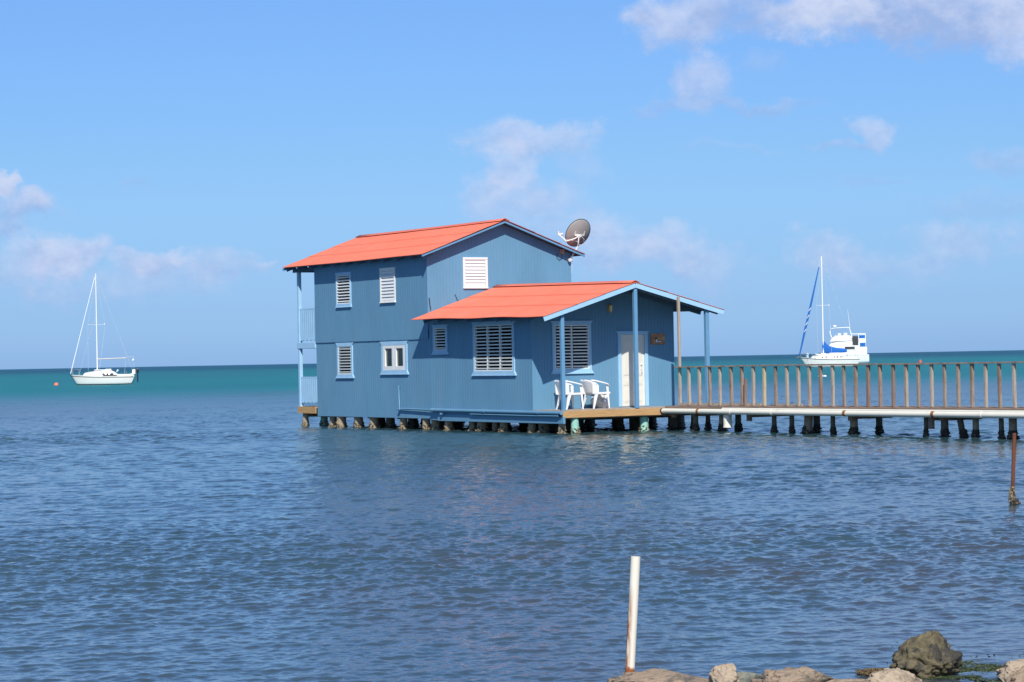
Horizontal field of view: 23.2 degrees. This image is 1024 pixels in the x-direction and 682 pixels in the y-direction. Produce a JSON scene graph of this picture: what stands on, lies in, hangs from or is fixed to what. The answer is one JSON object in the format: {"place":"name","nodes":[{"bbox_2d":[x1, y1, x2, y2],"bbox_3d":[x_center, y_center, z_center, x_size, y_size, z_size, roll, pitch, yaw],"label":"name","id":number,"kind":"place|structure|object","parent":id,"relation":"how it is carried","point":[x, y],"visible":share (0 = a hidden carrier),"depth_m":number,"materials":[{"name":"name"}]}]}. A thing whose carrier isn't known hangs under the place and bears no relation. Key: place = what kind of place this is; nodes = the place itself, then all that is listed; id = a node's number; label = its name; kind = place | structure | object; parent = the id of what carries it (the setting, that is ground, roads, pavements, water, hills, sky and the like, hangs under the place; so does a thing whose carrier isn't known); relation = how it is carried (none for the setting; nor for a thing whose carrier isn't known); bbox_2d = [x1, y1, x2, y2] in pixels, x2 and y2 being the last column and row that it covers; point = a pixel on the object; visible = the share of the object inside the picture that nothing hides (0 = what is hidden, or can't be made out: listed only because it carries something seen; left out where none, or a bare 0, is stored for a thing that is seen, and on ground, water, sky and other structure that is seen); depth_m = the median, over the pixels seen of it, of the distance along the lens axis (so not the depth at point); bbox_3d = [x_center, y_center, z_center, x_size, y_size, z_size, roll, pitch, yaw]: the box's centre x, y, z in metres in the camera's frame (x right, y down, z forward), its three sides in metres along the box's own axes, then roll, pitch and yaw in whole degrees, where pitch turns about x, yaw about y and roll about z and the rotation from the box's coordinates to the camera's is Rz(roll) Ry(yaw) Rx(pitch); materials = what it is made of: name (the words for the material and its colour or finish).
{"place":"outdoors","nodes":[
{"label":"outdoors","id":0,"kind":"place"},
{"bbox_2d":[0,350,1023,681],"bbox_3d":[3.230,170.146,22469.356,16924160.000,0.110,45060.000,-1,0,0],"label":"sea","id":1,"kind":"structure","parent":0,"point":[200,524],"depth_m":29.01,"materials":[{"name":"liquid"}]},
{"bbox_2d":[70,274,138,384],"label":"sailboat","id":2,"kind":"object","parent":1,"relation":"on","point":[104,377],"visible":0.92,"depth_m":295.29,"materials":[{"name":"paint"}]},
{"bbox_2d":[282,218,723,433],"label":"stilt house","id":3,"kind":"structure","parent":1,"relation":"in","point":[504,323],"depth_m":74.61,"materials":[{"name":"blue paint"}]},
{"bbox_2d":[335,272,351,307],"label":"window","id":4,"kind":"structure","parent":3,"relation":"in","point":[347,274],"depth_m":79.38,"materials":[{"name":"blue paint"}]},
{"bbox_2d":[335,342,354,377],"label":"window","id":5,"kind":"structure","parent":3,"relation":"in","point":[340,374],"depth_m":79.42,"materials":[{"name":"blue paint"}]},
{"bbox_2d":[379,267,395,302],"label":"window","id":6,"kind":"structure","parent":3,"relation":"in","point":[385,295],"depth_m":76.75,"materials":[{"name":"white paint"}]},
{"bbox_2d":[380,341,408,374],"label":"window","id":7,"kind":"structure","parent":3,"relation":"in","point":[394,356],"depth_m":76.45,"materials":[{"name":"blue paint"}]},
{"bbox_2d":[431,324,448,354],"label":"window","id":8,"kind":"structure","parent":3,"relation":"in","point":[436,350],"depth_m":73.92,"materials":[{"name":"blue paint"}]},
{"bbox_2d":[462,257,487,288],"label":"window","id":9,"kind":"structure","parent":3,"relation":"in","point":[471,271],"depth_m":75.39,"materials":[{"name":"white paint"}]},
{"bbox_2d":[471,320,516,375],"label":"window","id":10,"kind":"structure","parent":3,"relation":"in","point":[501,324],"depth_m":71.19,"materials":[{"name":"blue paint"}]},
{"bbox_2d":[554,380,583,409],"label":"plastic chair","id":11,"kind":"object","parent":3,"relation":"on","point":[558,389],"visible":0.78,"depth_m":69.16,"materials":[{"name":"white plastic"}]},
{"bbox_2d":[550,321,593,373],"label":"window","id":12,"kind":"structure","parent":3,"relation":"in","point":[571,370],"depth_m":70.07,"materials":[{"name":"blue paint"}]},
{"bbox_2d":[558,219,590,261],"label":"satellite dish","id":13,"kind":"object","parent":3,"relation":"attached to","point":[577,232],"visible":1,"depth_m":77.13,"materials":[{"name":"grey metal"}]},
{"bbox_2d":[580,380,609,408],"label":"plastic chair","id":14,"kind":"object","parent":3,"relation":"on","point":[589,387],"visible":1,"depth_m":69.54,"materials":[{"name":"white plastic"}]},
{"bbox_2d":[590,391,610,407],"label":"plastic sack","id":15,"kind":"object","parent":3,"relation":"on","point":[601,401],"visible":0.88,"depth_m":70.01,"materials":[{"name":"grey plastic"}]},
{"bbox_2d":[607,304,612,312],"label":"wall lamp","id":16,"kind":"object","parent":3,"relation":"attached to","point":[609,307],"visible":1,"depth_m":70.59,"materials":[{"name":"gold metal"}]},
{"bbox_2d":[616,331,648,406],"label":"door","id":17,"kind":"structure","parent":3,"relation":"in","point":[625,362],"depth_m":71.05,"materials":[{"name":"beige paint"}]},
{"bbox_2d":[650,333,664,343],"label":"wall sign","id":18,"kind":"object","parent":3,"relation":"attached to","point":[658,338],"visible":1,"depth_m":71.49,"materials":[{"name":"brown wood"}]},
{"bbox_2d":[625,556,639,671],"bbox_3d":[0.758,1.802,15.707,0.117,0.895,0.061,-1,0,0],"label":"white pole","id":19,"kind":"object","parent":1,"relation":"in","point":[632,614],"visible":1,"depth_m":15.68,"materials":[{"name":"paint"}]},
{"bbox_2d":[709,663,739,681],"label":"stone","id":20,"kind":"object","parent":1,"relation":"in","point":[724,673],"visible":1,"depth_m":15.34,"materials":[{"name":"beige stone"}]},
{"bbox_2d":[738,671,761,681],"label":"stone","id":21,"kind":"object","parent":1,"relation":"in","point":[744,676],"visible":0.78,"depth_m":15.44,"materials":[{"name":"grey stone"}]},
{"bbox_2d":[796,256,859,366],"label":"sailboat","id":22,"kind":"object","parent":1,"relation":"on","point":[835,356],"visible":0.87,"depth_m":388.49,"materials":[{"name":"paint"}]},
{"bbox_2d":[819,309,868,362],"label":"motor yacht","id":23,"kind":"object","parent":1,"relation":"on","point":[858,343],"visible":0.67,"depth_m":520.44,"materials":[{"name":"paint"}]},
{"bbox_2d":[665,297,1023,439],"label":"wooden jetty","id":24,"kind":"object","parent":1,"relation":"in","point":[812,425],"visible":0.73,"depth_m":63.29,"materials":[{"name":"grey wood"}]},
{"bbox_2d":[660,408,1023,427],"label":"water pipe","id":25,"kind":"object","parent":24,"relation":"attached to","point":[727,419],"visible":1,"depth_m":62.18,"materials":[{"name":"beige plastic"}]},
{"bbox_2d":[827,679,868,681],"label":"stone","id":26,"kind":"object","parent":1,"relation":"in","point":[849,680],"visible":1,"depth_m":15.15,"materials":[{"name":"beige stone"}]},
{"bbox_2d":[854,668,883,675],"bbox_3d":[2.328,2.110,15.938,0.293,0.044,0.318,-1,0,0],"label":"stone","id":27,"kind":"object","parent":1,"relation":"on","point":[867,672],"visible":0.46,"depth_m":15.90,"materials":[{"name":"brown stone"}]},
{"bbox_2d":[866,668,921,681],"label":"stone","id":28,"kind":"object","parent":1,"relation":"in","point":[892,675],"visible":0.98,"depth_m":15.34,"materials":[{"name":"beige stone"}]},
{"bbox_2d":[889,630,962,677],"bbox_3d":[2.619,1.993,15.869,0.466,0.321,0.406,-1,0,0],"label":"boulder","id":29,"kind":"object","parent":1,"relation":"on","point":[929,654],"visible":0.92,"depth_m":15.72,"materials":[{"name":"stone"}]},
{"bbox_2d":[916,674,979,678],"bbox_3d":[2.642,2.117,15.736,0.620,0.013,0.230,-1,0,0],"label":"seaweed","id":30,"kind":"object","parent":1,"relation":"on","point":[956,677],"visible":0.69,"depth_m":15.69,"materials":[{"name":"green plant"}]},
{"bbox_2d":[959,660,1002,681],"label":"seaweed","id":31,"kind":"object","parent":1,"relation":"on","point":[979,668],"visible":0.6,"depth_m":16.10,"materials":[{"name":"green plant"}]},
{"bbox_2d":[1008,433,1020,504],"bbox_3d":[6.700,1.949,33.267,0.188,1.447,0.168,-1,0,0],"label":"rusty post","id":32,"kind":"object","parent":1,"relation":"in","point":[1012,500],"visible":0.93,"depth_m":33.26,"materials":[{"name":"metal"}]},
{"bbox_2d":[1005,666,1023,681],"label":"stone","id":33,"kind":"object","parent":1,"relation":"in","point":[1017,676],"visible":1,"depth_m":15.23,"materials":[{"name":"beige stone"}]},
{"bbox_2d":[0,0,1023,369],"label":"sky","id":34,"kind":"structure","parent":0,"point":[180,155],"materials":[{"name":"blue"}]},
{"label":"shore ground","id":35,"kind":"structure","parent":0,"visible":0},
{"bbox_2d":[608,668,708,681],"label":"stone","id":36,"kind":"object","parent":35,"relation":"on","point":[656,675],"visible":0.99,"depth_m":15.51,"materials":[{"name":"beige stone"}]},
{"bbox_2d":[751,666,836,681],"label":"stone","id":37,"kind":"object","parent":35,"relation":"on","point":[799,674],"visible":0.98,"depth_m":15.26,"materials":[{"name":"beige stone"}]},
{"bbox_2d":[995,659,1023,681],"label":"stone","id":38,"kind":"object","parent":35,"relation":"on","point":[1006,670],"visible":0.77,"depth_m":15.48,"materials":[{"name":"beige stone"}]}
]}

